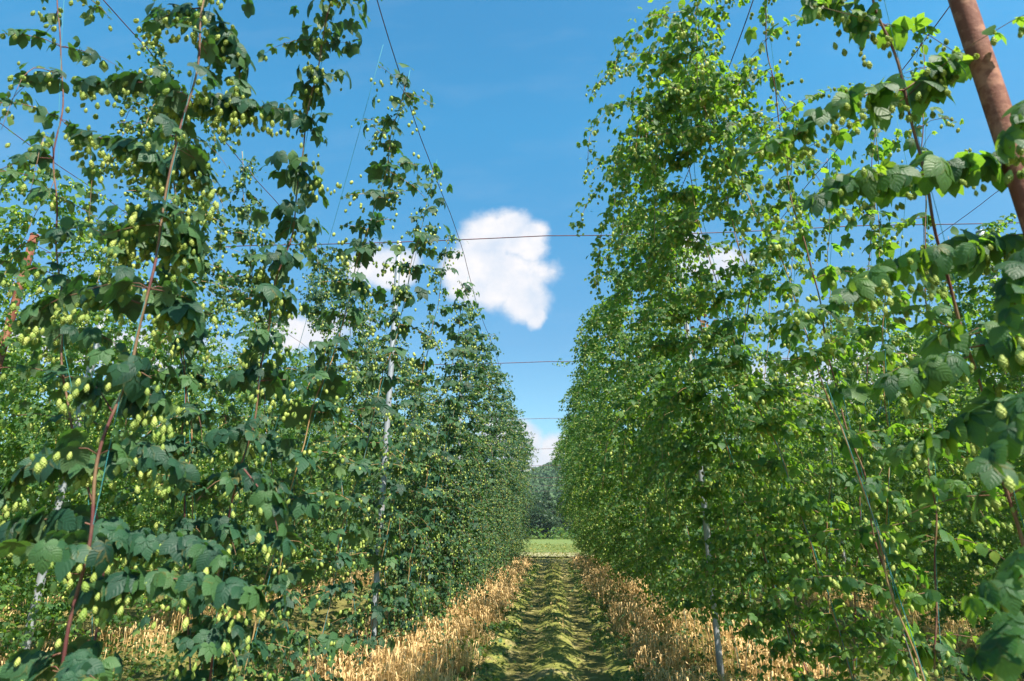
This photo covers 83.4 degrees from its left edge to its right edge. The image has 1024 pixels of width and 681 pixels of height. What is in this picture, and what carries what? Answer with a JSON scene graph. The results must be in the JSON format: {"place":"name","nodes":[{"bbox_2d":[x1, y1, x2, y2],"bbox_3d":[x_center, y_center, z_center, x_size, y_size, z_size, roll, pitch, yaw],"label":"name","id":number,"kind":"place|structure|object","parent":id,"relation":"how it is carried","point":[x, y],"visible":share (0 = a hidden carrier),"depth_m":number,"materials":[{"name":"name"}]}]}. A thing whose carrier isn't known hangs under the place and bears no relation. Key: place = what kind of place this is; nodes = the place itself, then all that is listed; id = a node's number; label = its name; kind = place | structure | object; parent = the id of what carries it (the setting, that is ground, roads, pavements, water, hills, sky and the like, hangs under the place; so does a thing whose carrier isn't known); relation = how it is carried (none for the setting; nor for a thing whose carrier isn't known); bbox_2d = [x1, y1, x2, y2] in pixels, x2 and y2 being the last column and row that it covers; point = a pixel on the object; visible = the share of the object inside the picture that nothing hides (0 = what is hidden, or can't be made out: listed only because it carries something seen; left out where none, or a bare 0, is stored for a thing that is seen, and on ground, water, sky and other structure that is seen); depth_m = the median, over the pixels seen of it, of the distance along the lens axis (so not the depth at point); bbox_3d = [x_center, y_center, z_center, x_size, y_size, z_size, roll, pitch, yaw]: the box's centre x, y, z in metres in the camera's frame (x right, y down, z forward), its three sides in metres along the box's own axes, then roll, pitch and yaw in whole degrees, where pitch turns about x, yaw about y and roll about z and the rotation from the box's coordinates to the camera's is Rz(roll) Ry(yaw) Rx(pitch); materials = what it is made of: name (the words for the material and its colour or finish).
{"place":"outdoors","nodes":[
{"label":"outdoors","id":0,"kind":"place"},
{"bbox_2d":[97,567,453,680],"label":"dry grass","id":1,"kind":"structure","parent":0,"point":[318,624],"depth_m":9.10,"materials":[{"name":"plant"}]},
{"bbox_2d":[377,0,513,410],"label":"trellis wire","id":2,"kind":"object","parent":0,"point":[425,150],"visible":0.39,"depth_m":5.83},
{"bbox_2d":[0,552,1023,680],"bbox_3d":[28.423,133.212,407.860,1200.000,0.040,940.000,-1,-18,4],"label":"ground","id":3,"kind":"structure","parent":0,"point":[596,660],"depth_m":9.02,"materials":[{"name":"soil"}]},
{"bbox_2d":[0,233,39,372],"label":"trellis pole","id":4,"kind":"object","parent":3,"relation":"on","point":[13,315],"visible":0.4,"depth_m":6.68,"materials":[{"name":"wood"}]},
{"bbox_2d":[0,309,47,452],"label":"hop plant","id":5,"kind":"object","parent":3,"relation":"on","point":[9,370],"visible":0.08,"depth_m":10.13,"materials":[{"name":"green plant"}]},
{"bbox_2d":[0,347,105,605],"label":"hop plant","id":6,"kind":"object","parent":3,"relation":"on","point":[43,436],"visible":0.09,"depth_m":11.16,"materials":[{"name":"green plant"}]},
{"bbox_2d":[0,157,117,435],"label":"hop plant","id":7,"kind":"object","parent":3,"relation":"on","point":[9,238],"visible":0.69,"depth_m":6.01,"materials":[{"name":"green plant"}]},
{"bbox_2d":[1,375,122,608],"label":"hop plant","id":8,"kind":"object","parent":3,"relation":"on","point":[33,573],"visible":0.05,"depth_m":12.02,"materials":[{"name":"green plant"}]},
{"bbox_2d":[20,308,108,649],"bbox_3d":[-5.531,1.678,7.110,0.104,4.470,0.104,-1,-18,4],"label":"trellis pole","id":9,"kind":"object","parent":3,"relation":"on","point":[40,577],"visible":0.23,"depth_m":6.95,"materials":[{"name":"metal"}]},
{"bbox_2d":[0,213,147,658],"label":"hop plant","id":10,"kind":"object","parent":3,"relation":"on","point":[9,457],"visible":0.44,"depth_m":6.42,"materials":[{"name":"green plant"}]},
{"bbox_2d":[0,275,216,657],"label":"hop plant","id":11,"kind":"object","parent":3,"relation":"on","point":[49,611],"visible":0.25,"depth_m":7.36,"materials":[{"name":"green plant"}]},
{"bbox_2d":[58,389,182,593],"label":"hop plant","id":12,"kind":"object","parent":3,"relation":"on","point":[143,515],"visible":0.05,"depth_m":13.48,"materials":[{"name":"green plant"}]},
{"bbox_2d":[0,0,298,680],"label":"hop plant","id":13,"kind":"object","parent":3,"relation":"on","point":[42,540],"visible":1,"depth_m":2.63,"materials":[{"name":"green plant"}]},
{"bbox_2d":[43,297,256,656],"bbox_3d":[-5.591,1.869,8.578,2.888,5.480,1.577,-1,-18,3],"label":"hop plant","id":14,"kind":"object","parent":3,"relation":"on","point":[115,619],"visible":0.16,"depth_m":8.63,"materials":[{"name":"green plant"}]},
{"bbox_2d":[99,390,209,570],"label":"hop plant","id":15,"kind":"object","parent":3,"relation":"on","point":[145,508],"visible":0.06,"depth_m":14.33,"materials":[{"name":"green plant"}]},
{"bbox_2d":[0,561,415,680],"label":"dry grass","id":16,"kind":"structure","parent":3,"relation":"on","point":[133,628],"depth_m":8.34,"materials":[{"name":"plant"}]},
{"bbox_2d":[130,308,296,630],"bbox_3d":[-5.380,2.115,10.007,2.928,5.443,1.452,-2,-18,8],"label":"hop plant","id":17,"kind":"object","parent":3,"relation":"on","point":[223,463],"visible":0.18,"depth_m":9.96,"materials":[{"name":"green plant"}]},
{"bbox_2d":[98,0,381,680],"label":"hop plant","id":18,"kind":"object","parent":3,"relation":"on","point":[208,641],"visible":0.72,"depth_m":3.62,"materials":[{"name":"green plant"}]},
{"bbox_2d":[160,344,321,612],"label":"hop plant","id":19,"kind":"object","parent":3,"relation":"on","point":[290,431],"visible":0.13,"depth_m":11.36,"materials":[{"name":"green plant"}]},
{"bbox_2d":[94,33,434,680],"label":"hop plant","id":20,"kind":"object","parent":3,"relation":"on","point":[331,384],"visible":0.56,"depth_m":4.12,"materials":[{"name":"green plant"}]},
{"bbox_2d":[210,364,326,599],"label":"hop plant","id":21,"kind":"object","parent":3,"relation":"on","point":[271,530],"visible":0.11,"depth_m":12.37,"materials":[{"name":"green plant"}]},
{"bbox_2d":[0,560,551,680],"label":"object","id":22,"kind":"object","parent":3,"relation":"on","point":[494,627],"visible":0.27,"depth_m":7.48,"materials":[{"name":"beige plant"}]},
{"bbox_2d":[243,382,352,589],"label":"hop plant","id":23,"kind":"object","parent":3,"relation":"on","point":[303,482],"visible":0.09,"depth_m":13.44,"materials":[{"name":"green plant"}]},
{"bbox_2d":[265,394,365,591],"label":"hop plant","id":24,"kind":"object","parent":3,"relation":"on","point":[309,554],"visible":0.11,"depth_m":14.40,"materials":[{"name":"green plant"}]},
{"bbox_2d":[194,151,452,680],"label":"hop plant","id":25,"kind":"object","parent":3,"relation":"on","point":[330,644],"visible":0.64,"depth_m":5.16,"materials":[{"name":"green plant"}]},
{"bbox_2d":[280,397,378,588],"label":"hop plant","id":26,"kind":"object","parent":3,"relation":"on","point":[337,524],"visible":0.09,"depth_m":15.74,"materials":[{"name":"green plant"}]},
{"bbox_2d":[309,398,385,580],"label":"hop plant","id":27,"kind":"object","parent":3,"relation":"on","point":[352,518],"visible":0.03,"depth_m":16.64,"materials":[{"name":"green plant"}]},
{"bbox_2d":[318,412,399,574],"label":"hop plant","id":28,"kind":"object","parent":3,"relation":"on","point":[351,521],"visible":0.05,"depth_m":17.82,"materials":[{"name":"green plant"}]},
{"bbox_2d":[285,233,468,680],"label":"hop plant","id":29,"kind":"object","parent":3,"relation":"on","point":[386,536],"visible":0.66,"depth_m":6.79,"materials":[{"name":"green plant"}]},
{"bbox_2d":[368,241,401,662],"bbox_3d":[-1.553,1.199,7.092,0.084,5.370,0.084,-1,-18,4],"label":"trellis pole","id":30,"kind":"object","parent":3,"relation":"on","point":[386,428],"visible":0.43,"depth_m":7.04,"materials":[{"name":"metal"}]},
{"bbox_2d":[307,260,479,667],"bbox_3d":[-1.741,1.530,7.932,2.503,5.590,1.146,1,-18,-4],"label":"hop plant","id":31,"kind":"object","parent":3,"relation":"on","point":[402,602],"visible":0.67,"depth_m":7.93,"materials":[{"name":"green plant"}]},
{"bbox_2d":[251,556,539,680],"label":"dry grass","id":32,"kind":"structure","parent":3,"relation":"on","point":[416,655],"depth_m":7.03,"materials":[{"name":"plant"}]},
{"bbox_2d":[336,299,484,633],"bbox_3d":[-1.700,1.773,8.919,2.294,5.302,1.306,8,-19,-22],"label":"hop plant","id":33,"kind":"object","parent":3,"relation":"on","point":[438,529],"visible":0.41,"depth_m":8.78,"materials":[{"name":"green plant"}]},
{"bbox_2d":[347,308,493,638],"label":"hop plant","id":34,"kind":"object","parent":3,"relation":"on","point":[434,576],"visible":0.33,"depth_m":9.43,"materials":[{"name":"green plant"}]},
{"bbox_2d":[357,332,499,608],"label":"hop plant","id":35,"kind":"object","parent":3,"relation":"on","point":[453,513],"visible":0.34,"depth_m":10.64,"materials":[{"name":"green plant"}]},
{"bbox_2d":[392,361,512,595],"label":"hop plant","id":36,"kind":"object","parent":3,"relation":"on","point":[486,409],"visible":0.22,"depth_m":12.97,"materials":[{"name":"green plant"}]},
{"bbox_2d":[393,342,511,612],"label":"hop plant","id":37,"kind":"object","parent":3,"relation":"on","point":[468,522],"visible":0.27,"depth_m":11.76,"materials":[{"name":"green plant"}]},
{"bbox_2d":[404,372,517,595],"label":"hop plant","id":38,"kind":"object","parent":3,"relation":"on","point":[491,415],"visible":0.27,"depth_m":13.98,"materials":[{"name":"green plant"}]},
{"bbox_2d":[421,386,514,580],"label":"hop plant","id":39,"kind":"object","parent":3,"relation":"on","point":[492,499],"visible":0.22,"depth_m":15.30,"materials":[{"name":"green plant"}]},
{"bbox_2d":[426,393,522,583],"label":"hop plant","id":40,"kind":"object","parent":3,"relation":"on","point":[504,445],"visible":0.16,"depth_m":16.30,"materials":[{"name":"green plant"}]},
{"bbox_2d":[437,400,525,581],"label":"hop plant","id":41,"kind":"object","parent":3,"relation":"on","point":[491,517],"visible":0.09,"depth_m":17.40,"materials":[{"name":"green plant"}]},
{"bbox_2d":[439,416,525,562],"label":"hop plant","id":42,"kind":"object","parent":3,"relation":"on","point":[510,505],"visible":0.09,"depth_m":19.75,"materials":[{"name":"green plant"}]},
{"bbox_2d":[438,411,531,577],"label":"hop plant","id":43,"kind":"object","parent":3,"relation":"on","point":[513,447],"visible":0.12,"depth_m":18.63,"materials":[{"name":"green plant"}]},
{"bbox_2d":[452,426,534,564],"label":"hop plant","id":44,"kind":"object","parent":3,"relation":"on","point":[516,473],"visible":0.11,"depth_m":21.84,"materials":[{"name":"green plant"}]},
{"bbox_2d":[464,422,532,566],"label":"hop plant","id":45,"kind":"object","parent":3,"relation":"on","point":[523,439],"visible":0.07,"depth_m":20.77,"materials":[{"name":"green plant"}]},
{"bbox_2d":[466,431,534,561],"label":"hop plant","id":46,"kind":"object","parent":3,"relation":"on","point":[523,494],"visible":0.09,"depth_m":22.92,"materials":[{"name":"green plant"}]},
{"bbox_2d":[470,436,533,559],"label":"hop plant","id":47,"kind":"object","parent":3,"relation":"on","point":[524,511],"visible":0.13,"depth_m":24.11,"materials":[{"name":"green plant"}]},
{"bbox_2d":[495,439,538,559],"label":"hop plant","id":48,"kind":"object","parent":3,"relation":"on","point":[525,473],"visible":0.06,"depth_m":25.23,"materials":[{"name":"green plant"}]},
{"bbox_2d":[436,542,678,561],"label":"rough grass","id":49,"kind":"structure","parent":3,"relation":"on","point":[555,549],"depth_m":34.79,"materials":[{"name":"plant"}]},
{"bbox_2d":[549,438,594,554],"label":"hop plant","id":50,"kind":"object","parent":3,"relation":"on","point":[556,464],"visible":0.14,"depth_m":23.96,"materials":[{"name":"green plant"}]},
{"bbox_2d":[554,446,604,539],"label":"hop plant","id":51,"kind":"object","parent":3,"relation":"on","point":[563,487],"visible":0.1,"depth_m":25.60,"materials":[{"name":"green plant"}]},
{"bbox_2d":[553,429,614,554],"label":"hop plant","id":52,"kind":"object","parent":3,"relation":"on","point":[556,444],"visible":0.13,"depth_m":21.54,"materials":[{"name":"green plant"}]},
{"bbox_2d":[556,434,630,562],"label":"hop plant","id":53,"kind":"object","parent":3,"relation":"on","point":[560,448],"visible":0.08,"depth_m":22.41,"materials":[{"name":"green plant"}]},
{"bbox_2d":[556,395,641,570],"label":"hop plant","id":54,"kind":"object","parent":3,"relation":"on","point":[583,504],"visible":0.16,"depth_m":16.61,"materials":[{"name":"green plant"}]},
{"bbox_2d":[557,407,640,567],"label":"hop plant","id":55,"kind":"object","parent":3,"relation":"on","point":[561,424],"visible":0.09,"depth_m":17.20,"materials":[{"name":"green plant"}]},
{"bbox_2d":[559,413,638,563],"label":"hop plant","id":56,"kind":"object","parent":3,"relation":"on","point":[566,441],"visible":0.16,"depth_m":19.07,"materials":[{"name":"green plant"}]},
{"bbox_2d":[563,425,637,563],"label":"hop plant","id":57,"kind":"object","parent":3,"relation":"on","point":[576,525],"visible":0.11,"depth_m":20.64,"materials":[{"name":"green plant"}]},
{"bbox_2d":[563,421,640,561],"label":"hop plant","id":58,"kind":"object","parent":3,"relation":"on","point":[567,475],"visible":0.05,"depth_m":19.52,"materials":[{"name":"green plant"}]},
{"bbox_2d":[565,394,652,579],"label":"hop plant","id":59,"kind":"object","parent":3,"relation":"on","point":[575,499],"visible":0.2,"depth_m":15.51,"materials":[{"name":"green plant"}]},
{"bbox_2d":[558,370,661,590],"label":"hop plant","id":60,"kind":"object","parent":3,"relation":"on","point":[572,401],"visible":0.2,"depth_m":13.55,"materials":[{"name":"green plant"}]},
{"bbox_2d":[566,386,675,587],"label":"hop plant","id":61,"kind":"object","parent":3,"relation":"on","point":[587,455],"visible":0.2,"depth_m":14.48,"materials":[{"name":"green plant"}]},
{"bbox_2d":[567,344,686,604],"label":"hop plant","id":62,"kind":"object","parent":3,"relation":"on","point":[595,403],"visible":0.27,"depth_m":11.54,"materials":[{"name":"green plant"}]},
{"bbox_2d":[571,359,682,601],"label":"hop plant","id":63,"kind":"object","parent":3,"relation":"on","point":[613,488],"visible":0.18,"depth_m":12.39,"materials":[{"name":"green plant"}]},
{"bbox_2d":[574,335,707,603],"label":"hop plant","id":64,"kind":"object","parent":3,"relation":"on","point":[631,507],"visible":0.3,"depth_m":10.85,"materials":[{"name":"green plant"}]},
{"bbox_2d":[580,311,720,627],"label":"hop plant","id":65,"kind":"object","parent":3,"relation":"on","point":[599,349],"visible":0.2,"depth_m":9.62,"materials":[{"name":"green plant"}]},
{"bbox_2d":[570,297,744,638],"bbox_3d":[2.319,1.749,8.846,2.821,5.301,1.518,-3,-18,10],"label":"hop plant","id":66,"kind":"object","parent":3,"relation":"on","point":[584,357],"visible":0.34,"depth_m":9.11,"materials":[{"name":"green plant"}]},
{"bbox_2d":[584,268,770,659],"bbox_3d":[2.439,1.435,7.872,2.755,5.302,1.476,-3,-18,8],"label":"hop plant","id":67,"kind":"object","parent":3,"relation":"on","point":[688,605],"visible":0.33,"depth_m":7.80,"materials":[{"name":"green plant"}]},
{"bbox_2d":[584,231,804,677],"bbox_3d":[2.230,1.107,7.048,2.778,5.420,1.536,6,-19,-17],"label":"hop plant","id":68,"kind":"object","parent":3,"relation":"on","point":[648,376],"visible":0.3,"depth_m":6.84,"materials":[{"name":"green plant"}]},
{"bbox_2d":[678,257,723,680],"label":"trellis pole","id":69,"kind":"object","parent":3,"relation":"on","point":[717,637],"visible":0.27,"depth_m":6.21,"materials":[{"name":"metal"}]},
{"bbox_2d":[0,222,1018,253],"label":"trellis wire","id":70,"kind":"object","parent":69,"relation":"attached to","point":[559,235],"visible":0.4,"depth_m":7.74,"materials":[{"name":"metal"}]},
{"bbox_2d":[567,553,864,680],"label":"dry grass","id":71,"kind":"structure","parent":3,"relation":"on","point":[673,652],"depth_m":7.30,"materials":[{"name":"plant"}]},
{"bbox_2d":[602,196,857,680],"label":"hop plant","id":72,"kind":"object","parent":3,"relation":"on","point":[704,490],"visible":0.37,"depth_m":5.88,"materials":[{"name":"green plant"}]},
{"bbox_2d":[582,137,882,680],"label":"hop plant","id":73,"kind":"object","parent":3,"relation":"on","point":[673,404],"visible":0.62,"depth_m":5.01,"materials":[{"name":"green plant"}]},
{"bbox_2d":[568,52,937,680],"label":"hop plant","id":74,"kind":"object","parent":3,"relation":"on","point":[758,392],"visible":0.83,"depth_m":4.20,"materials":[{"name":"green plant"}]},
{"bbox_2d":[606,0,925,680],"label":"hop plant","id":75,"kind":"object","parent":3,"relation":"on","point":[799,320],"visible":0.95,"depth_m":3.80,"materials":[{"name":"green plant"}]},
{"bbox_2d":[728,383,843,595],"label":"hop plant","id":76,"kind":"object","parent":3,"relation":"on","point":[788,473],"visible":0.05,"depth_m":14.78,"materials":[{"name":"green plant"}]},
{"bbox_2d":[561,556,1023,680],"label":"weeds","id":77,"kind":"object","parent":3,"relation":"on","point":[640,677],"visible":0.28,"depth_m":7.42,"materials":[{"name":"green plant"}]},
{"bbox_2d":[675,21,912,680],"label":"hop plant","id":78,"kind":"object","parent":3,"relation":"on","point":[796,636],"visible":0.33,"depth_m":4.92,"materials":[{"name":"green plant"}]},
{"bbox_2d":[732,371,862,601],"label":"hop plant","id":79,"kind":"object","parent":3,"relation":"on","point":[784,486],"visible":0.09,"depth_m":13.77,"materials":[{"name":"green plant"}]},
{"bbox_2d":[761,363,885,598],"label":"hop plant","id":80,"kind":"object","parent":3,"relation":"on","point":[820,492],"visible":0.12,"depth_m":12.48,"materials":[{"name":"green plant"}]},
{"bbox_2d":[772,357,930,612],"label":"hop plant","id":81,"kind":"object","parent":3,"relation":"on","point":[816,455],"visible":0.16,"depth_m":11.29,"materials":[{"name":"green plant"}]},
{"bbox_2d":[696,0,1007,680],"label":"hop plant","id":82,"kind":"object","parent":3,"relation":"on","point":[934,488],"visible":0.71,"depth_m":3.71,"materials":[{"name":"green plant"}]},
{"bbox_2d":[690,557,1022,677],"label":"dry grass","id":83,"kind":"structure","parent":3,"relation":"on","point":[958,628],"depth_m":9.16,"materials":[{"name":"plant"}]},
{"bbox_2d":[731,0,1023,680],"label":"hop plant","id":84,"kind":"object","parent":3,"relation":"on","point":[989,422],"visible":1,"depth_m":2.40,"materials":[{"name":"green plant"}]},
{"bbox_2d":[805,315,976,626],"bbox_3d":[7.030,2.186,10.256,2.891,5.336,1.674,-1,-18,3],"label":"hop plant","id":85,"kind":"object","parent":3,"relation":"on","point":[891,512],"visible":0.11,"depth_m":10.06,"materials":[{"name":"green plant"}]},
{"bbox_2d":[845,400,975,588],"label":"hop plant","id":86,"kind":"object","parent":3,"relation":"on","point":[929,534],"visible":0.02,"depth_m":15.68,"materials":[{"name":"green plant"}]},
{"bbox_2d":[823,296,1023,636],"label":"hop plant","id":87,"kind":"object","parent":3,"relation":"on","point":[919,472],"visible":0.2,"depth_m":8.90,"materials":[{"name":"green plant"}]},
{"bbox_2d":[842,295,1023,648],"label":"hop plant","id":88,"kind":"object","parent":3,"relation":"on","point":[898,338],"visible":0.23,"depth_m":7.96,"materials":[{"name":"green plant"}]},
{"bbox_2d":[869,389,1002,584],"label":"hop plant","id":89,"kind":"object","parent":3,"relation":"on","point":[966,578],"visible":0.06,"depth_m":14.43,"materials":[{"name":"green plant"}]},
{"bbox_2d":[919,228,1023,516],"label":"hop plant","id":90,"kind":"object","parent":3,"relation":"on","point":[965,306],"visible":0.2,"depth_m":7.14,"materials":[{"name":"green plant"}]},
{"bbox_2d":[920,379,1023,578],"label":"hop plant","id":91,"kind":"object","parent":3,"relation":"on","point":[1002,529],"visible":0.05,"depth_m":13.11,"materials":[{"name":"green plant"}]},
{"bbox_2d":[928,213,1023,387],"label":"hop plant","id":92,"kind":"object","parent":3,"relation":"on","point":[986,234],"visible":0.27,"depth_m":6.70,"materials":[{"name":"green plant"}]},
{"bbox_2d":[948,0,1023,235],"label":"trellis pole","id":93,"kind":"object","parent":3,"relation":"on","point":[991,89],"visible":0.81,"depth_m":2.49,"materials":[{"name":"wood"}]},
{"bbox_2d":[0,0,1023,514],"label":"sky","id":94,"kind":"structure","parent":0,"point":[506,80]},
{"bbox_2d":[471,562,636,680],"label":"path","id":95,"kind":"structure","parent":0,"point":[617,666],"depth_m":8.23,"materials":[{"name":"plant"}]},
{"bbox_2d":[483,562,622,680],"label":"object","id":96,"kind":"object","parent":95,"relation":"on","point":[553,622],"visible":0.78,"depth_m":9.44,"materials":[{"name":"plant"}]},
{"bbox_2d":[307,535,988,552],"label":"meadow","id":97,"kind":"structure","parent":0,"point":[562,541],"depth_m":52.95,"materials":[{"name":"plant"}]},
{"bbox_2d":[523,494,561,538],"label":"tree","id":98,"kind":"object","parent":97,"relation":"on","point":[550,519],"visible":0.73,"depth_m":71.25,"materials":[{"name":"green plant"}]},
{"bbox_2d":[535,491,570,537],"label":"tree","id":99,"kind":"object","parent":97,"relation":"on","point":[547,495],"visible":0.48,"depth_m":73.54,"materials":[{"name":"green plant"}]},
{"bbox_2d":[444,526,928,539],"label":"scrub","id":100,"kind":"object","parent":97,"relation":"on","point":[554,536],"visible":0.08,"depth_m":69.59,"materials":[{"name":"green plant"}]},
{"bbox_2d":[673,568,1023,680],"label":"dry grass","id":101,"kind":"structure","parent":0,"point":[882,669],"depth_m":7.04,"materials":[{"name":"plant"}]},
{"bbox_3d":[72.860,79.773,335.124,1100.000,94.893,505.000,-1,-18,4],"label":"hill","id":102,"kind":"structure","parent":0,"visible":0},
{"bbox_2d":[105,390,957,520],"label":"forest","id":103,"kind":"object","parent":102,"relation":"on","point":[543,483],"visible":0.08,"depth_m":170.88,"materials":[{"name":"green plant"}]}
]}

